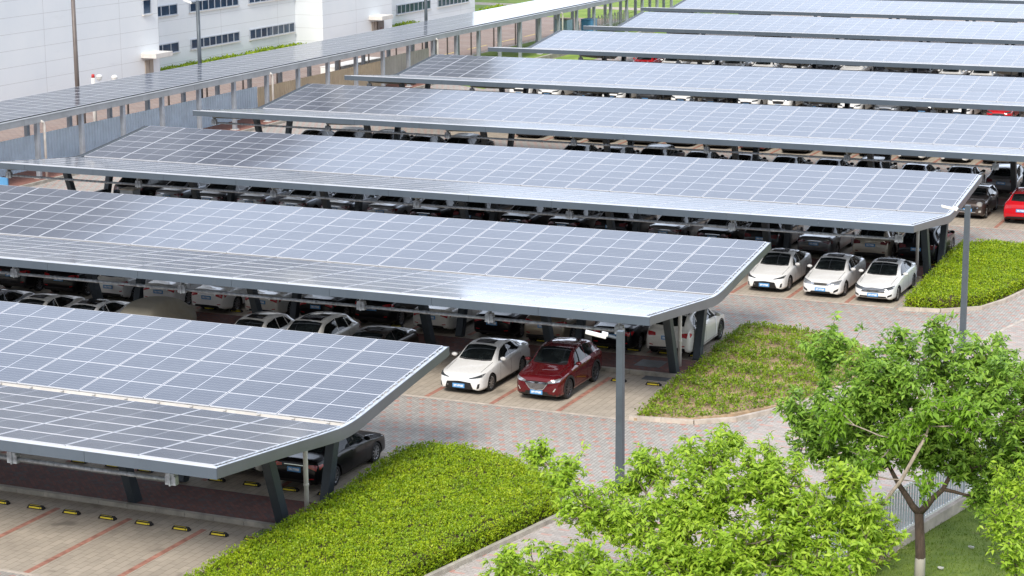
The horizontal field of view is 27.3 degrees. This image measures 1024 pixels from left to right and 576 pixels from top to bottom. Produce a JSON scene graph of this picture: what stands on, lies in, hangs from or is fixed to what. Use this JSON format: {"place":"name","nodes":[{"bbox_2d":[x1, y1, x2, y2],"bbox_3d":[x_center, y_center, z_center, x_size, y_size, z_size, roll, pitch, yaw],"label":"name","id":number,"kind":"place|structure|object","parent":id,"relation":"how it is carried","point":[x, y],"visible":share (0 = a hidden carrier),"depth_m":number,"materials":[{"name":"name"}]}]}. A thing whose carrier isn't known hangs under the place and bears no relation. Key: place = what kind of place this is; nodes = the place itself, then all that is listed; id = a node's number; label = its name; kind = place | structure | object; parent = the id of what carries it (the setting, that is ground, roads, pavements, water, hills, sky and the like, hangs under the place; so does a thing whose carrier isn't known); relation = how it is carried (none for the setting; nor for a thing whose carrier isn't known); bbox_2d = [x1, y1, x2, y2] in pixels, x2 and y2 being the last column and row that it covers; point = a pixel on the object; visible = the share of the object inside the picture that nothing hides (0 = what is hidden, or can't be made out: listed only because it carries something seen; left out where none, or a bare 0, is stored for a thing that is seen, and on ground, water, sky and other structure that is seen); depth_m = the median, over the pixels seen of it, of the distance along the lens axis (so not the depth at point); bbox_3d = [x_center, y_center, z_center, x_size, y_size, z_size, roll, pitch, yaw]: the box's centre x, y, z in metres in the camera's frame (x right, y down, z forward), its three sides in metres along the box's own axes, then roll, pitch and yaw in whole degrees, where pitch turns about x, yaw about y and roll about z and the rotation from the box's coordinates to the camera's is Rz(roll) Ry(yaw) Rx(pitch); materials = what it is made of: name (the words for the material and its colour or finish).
{"place":"outdoors","nodes":[
{"label":"outdoors","id":0,"kind":"place"},
{"bbox_2d":[3,83,424,185],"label":"brick path","id":1,"kind":"structure","parent":0,"point":[16,181],"depth_m":142.05,"materials":[{"name":"brick"}]},
{"bbox_2d":[0,86,257,176],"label":"corrugated fence","id":2,"kind":"object","parent":1,"relation":"on","point":[62,142],"visible":0.57,"depth_m":132.45,"materials":[{"name":"metal"}]},
{"bbox_2d":[257,61,380,106],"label":"corrugated fence","id":3,"kind":"object","parent":1,"relation":"on","point":[286,87],"visible":0.41,"depth_m":157.22,"materials":[{"name":"beige metal"}]},
{"bbox_2d":[0,0,697,178],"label":"covered walkway","id":4,"kind":"structure","parent":1,"relation":"on","point":[36,110],"depth_m":148.69,"materials":[{"name":"grey metal"}]},
{"bbox_2d":[385,48,428,74],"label":"corrugated fence","id":5,"kind":"object","parent":1,"relation":"on","point":[394,64],"visible":0.48,"depth_m":168.42,"materials":[{"name":"beige metal"}]},
{"bbox_2d":[0,17,616,141],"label":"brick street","id":6,"kind":"structure","parent":0,"point":[508,31],"depth_m":176.87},
{"bbox_2d":[71,0,79,124],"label":"lamp post","id":7,"kind":"object","parent":6,"relation":"on","point":[75,47],"visible":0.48,"depth_m":135.74,"materials":[{"name":"grey metal"}]},
{"bbox_2d":[183,0,202,97],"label":"lamp post","id":8,"kind":"object","parent":6,"relation":"on","point":[198,32],"visible":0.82,"depth_m":149.00,"materials":[{"name":"grey metal"}]},
{"bbox_2d":[321,57,380,73],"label":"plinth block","id":9,"kind":"structure","parent":6,"relation":"on","point":[347,64],"depth_m":168.98,"materials":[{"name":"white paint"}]},
{"bbox_2d":[420,502,559,575],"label":"hedge soil","id":10,"kind":"structure","parent":0,"point":[543,518],"depth_m":60.08,"materials":[{"name":"brown soil"}]},
{"bbox_2d":[183,439,562,575],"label":"hedge","id":11,"kind":"object","parent":10,"relation":"on","point":[420,508],"visible":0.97,"depth_m":59.42,"materials":[{"name":"green plant"}]},
{"bbox_2d":[0,61,1023,575],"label":"parking bay paving","id":12,"kind":"structure","parent":0,"point":[120,549],"depth_m":63.63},
{"bbox_2d":[0,288,33,302],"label":"parked sedan","id":13,"kind":"object","parent":12,"relation":"on","point":[8,295],"visible":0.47,"depth_m":86.00,"materials":[{"name":"silver metal"}]},
{"bbox_2d":[0,266,46,290],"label":"parked suv","id":14,"kind":"object","parent":12,"relation":"on","point":[30,282],"visible":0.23,"depth_m":91.77,"materials":[{"name":"black metal"}]},
{"bbox_2d":[18,293,84,307],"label":"parked sedan","id":15,"kind":"object","parent":12,"relation":"on","point":[55,300],"visible":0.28,"depth_m":84.65,"materials":[{"name":"white paint"}]},
{"bbox_2d":[43,270,98,295],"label":"parked suv","id":16,"kind":"object","parent":12,"relation":"on","point":[58,285],"visible":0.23,"depth_m":90.74,"materials":[{"name":"black metal"}]},
{"bbox_2d":[69,298,130,312],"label":"parked sedan","id":17,"kind":"object","parent":12,"relation":"on","point":[104,305],"visible":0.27,"depth_m":83.54,"materials":[{"name":"white paint"}]},
{"bbox_2d":[98,275,150,300],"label":"parked hatchback","id":18,"kind":"object","parent":12,"relation":"on","point":[125,291],"visible":0.21,"depth_m":89.77,"materials":[{"name":"white paint"}]},
{"bbox_2d":[120,296,196,320],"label":"covered car","id":19,"kind":"object","parent":12,"relation":"on","point":[166,307],"visible":0.42,"depth_m":82.64,"materials":[{"name":"grey fabric"}]},
{"bbox_2d":[143,280,201,304],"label":"parked sedan","id":20,"kind":"object","parent":12,"relation":"on","point":[184,297],"visible":0.19,"depth_m":88.79,"materials":[{"name":"white paint"}]},
{"bbox_2d":[191,284,246,310],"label":"parked sedan","id":21,"kind":"object","parent":12,"relation":"on","point":[220,301],"visible":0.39,"depth_m":87.62,"materials":[{"name":"white paint"}]},
{"bbox_2d":[200,184,250,201],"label":"parked sedan","id":22,"kind":"object","parent":12,"relation":"on","point":[214,195],"visible":0.24,"depth_m":111.07,"materials":[{"name":"grey paint"}]},
{"bbox_2d":[234,311,293,329],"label":"parked hatchback","id":23,"kind":"object","parent":12,"relation":"on","point":[273,320],"visible":0.25,"depth_m":80.66,"materials":[{"name":"white paint"}]},
{"bbox_2d":[237,186,293,204],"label":"parked sedan","id":24,"kind":"object","parent":12,"relation":"on","point":[255,198],"visible":0.41,"depth_m":110.21,"materials":[{"name":"silver metal"}]},
{"bbox_2d":[245,290,308,314],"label":"parked sedan","id":25,"kind":"object","parent":12,"relation":"on","point":[280,306],"visible":0.23,"depth_m":86.58,"materials":[{"name":"white paint"}]},
{"bbox_2d":[278,189,335,208],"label":"parked sedan","id":26,"kind":"object","parent":12,"relation":"on","point":[302,202],"visible":0.44,"depth_m":109.03,"materials":[{"name":"silver metal"}]},
{"bbox_2d":[287,311,360,335],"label":"parked suv","id":27,"kind":"object","parent":12,"relation":"on","point":[333,323],"visible":0.31,"depth_m":79.40,"materials":[{"name":"white paint"}]},
{"bbox_2d":[300,294,356,315],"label":"parked sedan","id":28,"kind":"object","parent":12,"relation":"on","point":[306,308],"visible":0.18,"depth_m":85.77,"materials":[{"name":"black paint"}]},
{"bbox_2d":[275,430,384,485],"bbox_3d":[-5.660,5.032,65.902,2.158,1.435,4.690,5,13,23],"label":"parked sedan","id":29,"kind":"object","parent":12,"relation":"on","point":[357,448],"visible":0.53,"depth_m":64.78,"materials":[{"name":"black paint"}]},
{"bbox_2d":[321,192,379,211],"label":"parked sedan","id":30,"kind":"object","parent":12,"relation":"on","point":[342,205],"visible":0.3,"depth_m":108.37,"materials":[{"name":"silver metal"}]},
{"bbox_2d":[352,325,418,342],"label":"parked sedan","id":31,"kind":"object","parent":12,"relation":"on","point":[393,333],"visible":0.31,"depth_m":78.78,"materials":[{"name":"brown metal"}]},
{"bbox_2d":[354,299,417,324],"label":"parked suv","id":32,"kind":"object","parent":12,"relation":"on","point":[387,316],"visible":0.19,"depth_m":84.75,"materials":[{"name":"black metal"}]},
{"bbox_2d":[367,196,423,214],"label":"parked sedan","id":33,"kind":"object","parent":12,"relation":"on","point":[389,208],"visible":0.48,"depth_m":107.25,"materials":[{"name":"silver metal"}]},
{"bbox_2d":[410,199,458,217],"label":"parked sedan","id":34,"kind":"object","parent":12,"relation":"on","point":[440,212],"visible":0.43,"depth_m":106.02,"materials":[{"name":"black paint"}]},
{"bbox_2d":[413,306,480,330],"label":"parked sedan","id":35,"kind":"object","parent":12,"relation":"on","point":[444,322],"visible":0.19,"depth_m":83.66,"materials":[{"name":"white paint"}]},
{"bbox_2d":[445,133,494,145],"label":"parked suv","id":36,"kind":"object","parent":12,"relation":"on","point":[471,141],"visible":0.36,"depth_m":127.12,"materials":[{"name":"grey metal"}]},
{"bbox_2d":[452,202,513,221],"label":"parked suv","id":37,"kind":"object","parent":12,"relation":"on","point":[478,215],"visible":0.25,"depth_m":105.02,"materials":[{"name":"black metal"}]},
{"bbox_2d":[441,337,529,390],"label":"parked sedan","id":38,"kind":"object","parent":12,"relation":"on","point":[483,363],"visible":0.98,"depth_m":75.86,"materials":[{"name":"white paint"}]},
{"bbox_2d":[474,310,527,336],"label":"parked sedan","id":39,"kind":"object","parent":12,"relation":"on","point":[481,326],"visible":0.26,"depth_m":82.67,"materials":[{"name":"black paint"}]},
{"bbox_2d":[0,105,1023,528],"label":"kerb","id":40,"kind":"structure","parent":12,"relation":"on","point":[178,511],"depth_m":62.95,"materials":[{"name":"grey concrete"}]},
{"bbox_2d":[0,75,1023,575],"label":"stall lines","id":41,"kind":"object","parent":12,"relation":"on","point":[146,561],"visible":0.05,"depth_m":61.74,"materials":[{"name":"paint"}]},
{"bbox_2d":[500,205,560,224],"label":"parked sedan","id":42,"kind":"object","parent":12,"relation":"on","point":[523,218],"visible":0.5,"depth_m":104.29,"materials":[{"name":"black paint"}]},
{"bbox_2d":[517,337,601,398],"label":"parked suv","id":43,"kind":"object","parent":12,"relation":"on","point":[563,367],"visible":1,"depth_m":74.67,"materials":[{"name":"red paint"}]},
{"bbox_2d":[524,315,598,340],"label":"parked suv","id":44,"kind":"object","parent":12,"relation":"on","point":[533,332],"visible":0.21,"depth_m":81.65,"materials":[{"name":"beige metal"}]},
{"bbox_2d":[548,208,603,228],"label":"parked sedan","id":45,"kind":"object","parent":12,"relation":"on","point":[576,222],"visible":0.41,"depth_m":103.18,"materials":[{"name":"black paint"}]},
{"bbox_2d":[592,321,649,348],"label":"parked sedan","id":46,"kind":"object","parent":12,"relation":"on","point":[635,336],"visible":0.24,"depth_m":80.60,"materials":[{"name":"black paint"}]},
{"bbox_2d":[594,211,657,231],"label":"parked suv","id":47,"kind":"object","parent":12,"relation":"on","point":[620,225],"visible":0.28,"depth_m":102.04,"materials":[{"name":"black metal"}]},
{"bbox_2d":[640,143,684,156],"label":"parked suv","id":48,"kind":"object","parent":12,"relation":"on","point":[662,152],"visible":0.37,"depth_m":122.37,"materials":[{"name":"white metal"}]},
{"bbox_2d":[648,215,708,235],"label":"parked sedan","id":49,"kind":"object","parent":12,"relation":"on","point":[671,229],"visible":0.48,"depth_m":101.40,"materials":[{"name":"grey paint"}]},
{"bbox_2d":[646,308,724,354],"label":"parked suv","id":50,"kind":"object","parent":12,"relation":"on","point":[715,327],"visible":0.51,"depth_m":79.77,"materials":[{"name":"white paint"}]},
{"bbox_2d":[697,219,750,239],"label":"parked sedan","id":51,"kind":"object","parent":12,"relation":"on","point":[717,232],"visible":0.45,"depth_m":99.98,"materials":[{"name":"black paint"}]},
{"bbox_2d":[743,222,803,247],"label":"parked suv","id":52,"kind":"object","parent":12,"relation":"on","point":[777,239],"visible":0.33,"depth_m":98.79,"materials":[{"name":"grey paint"}]},
{"bbox_2d":[748,248,811,289],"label":"parked sedan","id":53,"kind":"object","parent":12,"relation":"on","point":[781,268],"visible":0.92,"depth_m":91.85,"materials":[{"name":"white paint"}]},
{"bbox_2d":[797,226,855,253],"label":"parked sedan","id":54,"kind":"object","parent":12,"relation":"on","point":[823,244],"visible":0.66,"depth_m":98.17,"materials":[{"name":"grey paint"}]},
{"bbox_2d":[803,252,865,295],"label":"parked sedan","id":55,"kind":"object","parent":12,"relation":"on","point":[836,273],"visible":0.98,"depth_m":90.69,"materials":[{"name":"white paint"}]},
{"bbox_2d":[852,229,903,256],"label":"parked suv","id":56,"kind":"object","parent":12,"relation":"on","point":[873,247],"visible":0.45,"depth_m":97.02,"materials":[{"name":"grey paint"}]},
{"bbox_2d":[855,257,916,300],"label":"parked sedan","id":57,"kind":"object","parent":12,"relation":"on","point":[890,278],"visible":0.99,"depth_m":89.66,"materials":[{"name":"white paint"}]},
{"bbox_2d":[897,225,954,262],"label":"parked suv","id":58,"kind":"object","parent":12,"relation":"on","point":[906,248],"visible":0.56,"depth_m":96.10,"materials":[{"name":"black paint"}]},
{"bbox_2d":[947,166,985,182],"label":"parked sedan","id":59,"kind":"object","parent":12,"relation":"on","point":[963,169],"visible":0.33,"depth_m":115.41,"materials":[{"name":"grey paint"}]},
{"bbox_2d":[956,183,998,217],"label":"parked hatchback","id":60,"kind":"object","parent":12,"relation":"on","point":[982,200],"visible":0.56,"depth_m":108.31,"materials":[{"name":"brown paint"}]},
{"bbox_2d":[985,163,1023,192],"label":"parked suv","id":61,"kind":"object","parent":12,"relation":"on","point":[1000,179],"visible":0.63,"depth_m":113.70,"materials":[{"name":"black metal"}]},
{"bbox_2d":[1003,187,1023,220],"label":"parked suv","id":62,"kind":"object","parent":12,"relation":"on","point":[1014,206],"visible":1,"depth_m":106.11,"materials":[{"name":"red paint"}]},
{"bbox_2d":[0,1,1023,575],"bbox_3d":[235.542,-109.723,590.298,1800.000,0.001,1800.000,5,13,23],"label":"ground","id":63,"kind":"structure","parent":0,"point":[402,419],"depth_m":72.88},
{"bbox_2d":[113,177,169,195],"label":"parked suv","id":64,"kind":"object","parent":63,"relation":"on","point":[147,191],"visible":0.3,"depth_m":113.21,"materials":[{"name":"black paint"}]},
{"bbox_2d":[155,181,209,198],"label":"parked sedan","id":65,"kind":"object","parent":63,"relation":"on","point":[174,193],"visible":0.39,"depth_m":112.13,"materials":[{"name":"silver metal"}]},
{"bbox_2d":[20,84,435,186],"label":"kerb","id":66,"kind":"structure","parent":63,"relation":"on","point":[62,176],"depth_m":122.42,"materials":[{"name":"grey stone"}]},
{"bbox_2d":[160,42,306,70],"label":"hedge","id":67,"kind":"object","parent":63,"relation":"on","point":[226,56],"visible":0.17,"depth_m":178.03,"materials":[{"name":"green plant"}]},
{"bbox_2d":[0,0,474,100],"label":"factory building","id":68,"kind":"structure","parent":63,"relation":"on","point":[119,39],"depth_m":164.00,"materials":[{"name":"beige concrete"}]},
{"bbox_2d":[158,3,178,18],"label":"window","id":69,"kind":"structure","parent":68,"relation":"in","point":[170,10],"depth_m":170.90,"materials":[{"name":"blue glass"}]},
{"bbox_2d":[189,0,239,13],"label":"window","id":70,"kind":"structure","parent":68,"relation":"in","point":[205,5],"depth_m":176.97,"materials":[{"name":"blue glass"}]},
{"bbox_2d":[190,31,240,50],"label":"window","id":71,"kind":"structure","parent":68,"relation":"in","point":[233,37],"depth_m":178.05,"materials":[{"name":"blue glass"}]},
{"bbox_2d":[249,22,295,40],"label":"window","id":72,"kind":"structure","parent":68,"relation":"in","point":[287,28],"depth_m":186.19,"materials":[{"name":"blue glass"}]},
{"bbox_2d":[396,0,431,15],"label":"window","id":73,"kind":"structure","parent":68,"relation":"in","point":[402,9],"depth_m":210.88,"materials":[{"name":"blue glass"}]},
{"bbox_2d":[333,127,373,137],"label":"parked suv","id":74,"kind":"object","parent":63,"relation":"on","point":[351,134],"visible":0.3,"depth_m":129.91,"materials":[{"name":"white metal"}]},
{"bbox_2d":[424,496,569,575],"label":"kerb","id":75,"kind":"structure","parent":63,"relation":"on","point":[488,549],"depth_m":58.65,"materials":[{"name":"grey concrete"}]},
{"bbox_2d":[0,198,1007,523],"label":"walkway strip","id":76,"kind":"object","parent":63,"relation":"on","point":[162,494],"visible":0.06,"depth_m":64.25,"materials":[{"name":"grey brick"}]},
{"bbox_2d":[0,301,448,522],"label":"solar carport","id":77,"kind":"object","parent":76,"relation":"on","point":[308,380],"visible":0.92,"depth_m":63.16,"materials":[{"name":"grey glass"}]},
{"bbox_2d":[0,185,770,373],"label":"solar carport","id":78,"kind":"object","parent":76,"relation":"on","point":[545,273],"visible":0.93,"depth_m":82.34,"materials":[{"name":"grey glass"}]},
{"bbox_2d":[0,126,981,276],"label":"solar carport","id":79,"kind":"object","parent":76,"relation":"on","point":[788,195],"visible":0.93,"depth_m":101.36,"materials":[{"name":"grey glass"}]},
{"bbox_2d":[193,84,1023,191],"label":"solar carport","id":80,"kind":"object","parent":76,"relation":"on","point":[871,133],"visible":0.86,"depth_m":119.29,"materials":[{"name":"grey glass"}]},
{"bbox_2d":[344,54,1023,116],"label":"solar carport","id":81,"kind":"object","parent":76,"relation":"on","point":[948,93],"visible":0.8,"depth_m":138.16,"materials":[{"name":"grey glass"}]},
{"bbox_2d":[488,30,1023,77],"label":"solar carport","id":82,"kind":"object","parent":76,"relation":"on","point":[902,57],"visible":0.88,"depth_m":155.55,"materials":[{"name":"grey glass"}]},
{"bbox_2d":[583,12,1023,74],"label":"solar carport","id":83,"kind":"object","parent":76,"relation":"on","point":[956,32],"visible":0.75,"depth_m":173.59,"materials":[{"name":"grey glass"}]},
{"bbox_2d":[641,0,1023,45],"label":"solar carport","id":84,"kind":"object","parent":76,"relation":"on","point":[919,10],"visible":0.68,"depth_m":191.15,"materials":[{"name":"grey glass"}]},
{"bbox_2d":[814,0,1023,21],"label":"solar carport","id":85,"kind":"object","parent":76,"relation":"on","point":[995,1],"visible":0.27,"depth_m":198.08,"materials":[{"name":"grey glass"}]},
{"bbox_2d":[0,123,1023,575],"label":"bay edge strip","id":86,"kind":"object","parent":63,"relation":"on","point":[558,411],"visible":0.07,"depth_m":73.97,"materials":[{"name":"stone"}]},
{"bbox_2d":[473,12,711,57],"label":"grass verge","id":87,"kind":"object","parent":63,"relation":"on","point":[515,54],"depth_m":189.14,"materials":[{"name":"green plant"}]},
{"bbox_2d":[477,421,911,575],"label":"tree","id":88,"kind":"object","parent":63,"relation":"on","point":[766,480],"visible":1,"depth_m":50.09,"materials":[{"name":"green plant"}]},
{"bbox_2d":[634,326,865,420],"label":"planting bed soil","id":89,"kind":"structure","parent":63,"relation":"on","point":[742,411],"depth_m":75.40,"materials":[{"name":"brown soil"}]},
{"bbox_2d":[634,321,870,417],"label":"hedge","id":90,"kind":"object","parent":89,"relation":"on","point":[745,368],"visible":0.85,"depth_m":76.45,"materials":[{"name":"green plant"}]},
{"bbox_2d":[629,323,877,424],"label":"kerb","id":91,"kind":"structure","parent":63,"relation":"on","point":[706,420],"depth_m":71.34,"materials":[{"name":"concrete"}]},
{"bbox_2d":[806,319,1023,408],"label":"road edge strip","id":92,"kind":"object","parent":63,"relation":"on","point":[1011,325],"visible":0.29,"depth_m":84.21,"materials":[{"name":"stone"}]},
{"bbox_2d":[941,205,970,347],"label":"lamp post","id":93,"kind":"object","parent":92,"relation":"on","point":[964,284],"visible":0.89,"depth_m":80.12,"materials":[{"name":"grey metal"}]},
{"bbox_2d":[898,289,1023,312],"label":"kerb","id":94,"kind":"structure","parent":63,"relation":"on","point":[991,304],"depth_m":87.47,"materials":[{"name":"concrete"}]},
{"bbox_2d":[475,0,681,18],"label":"distant lawn","id":95,"kind":"structure","parent":0,"point":[582,13],"depth_m":239.62,"materials":[{"name":"green plant"}]},
{"bbox_2d":[446,321,1023,575],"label":"road","id":96,"kind":"structure","parent":0,"point":[551,532],"depth_m":63.51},
{"bbox_2d":[585,330,624,504],"bbox_3d":[2.713,4.024,59.999,1.260,5.800,0.522,2,13,12],"label":"lamp post","id":97,"kind":"object","parent":96,"relation":"on","point":[619,337],"visible":0.84,"depth_m":59.64,"materials":[{"name":"grey metal"}]},
{"bbox_2d":[757,437,996,575],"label":"picket fence","id":98,"kind":"object","parent":96,"relation":"on","point":[942,512],"visible":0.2,"depth_m":59.94,"materials":[{"name":"metal"}]},
{"bbox_2d":[862,494,1023,575],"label":"lawn","id":99,"kind":"structure","parent":0,"point":[930,539],"depth_m":58.23,"materials":[{"name":"green plant"}]},
{"bbox_2d":[768,309,1023,575],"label":"tree","id":100,"kind":"object","parent":99,"relation":"on","point":[896,383],"visible":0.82,"depth_m":54.60,"materials":[{"name":"green plant"}]},
{"bbox_2d":[808,379,1004,574],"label":"tree","id":101,"kind":"object","parent":99,"relation":"on","point":[928,415],"visible":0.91,"depth_m":52.47,"materials":[{"name":"green plant"}]},
{"bbox_2d":[976,459,1023,575],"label":"tree","id":102,"kind":"object","parent":99,"relation":"on","point":[1008,517],"visible":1,"depth_m":51.04,"materials":[{"name":"green plant"}]},
{"bbox_2d":[906,287,1023,307],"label":"hedge soil","id":103,"kind":"structure","parent":0,"point":[997,299],"depth_m":89.45,"materials":[{"name":"brown soil"}]},
{"bbox_2d":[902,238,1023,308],"bbox_3d":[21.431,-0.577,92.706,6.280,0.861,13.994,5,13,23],"label":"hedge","id":104,"kind":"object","parent":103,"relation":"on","point":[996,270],"visible":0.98,"depth_m":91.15,"materials":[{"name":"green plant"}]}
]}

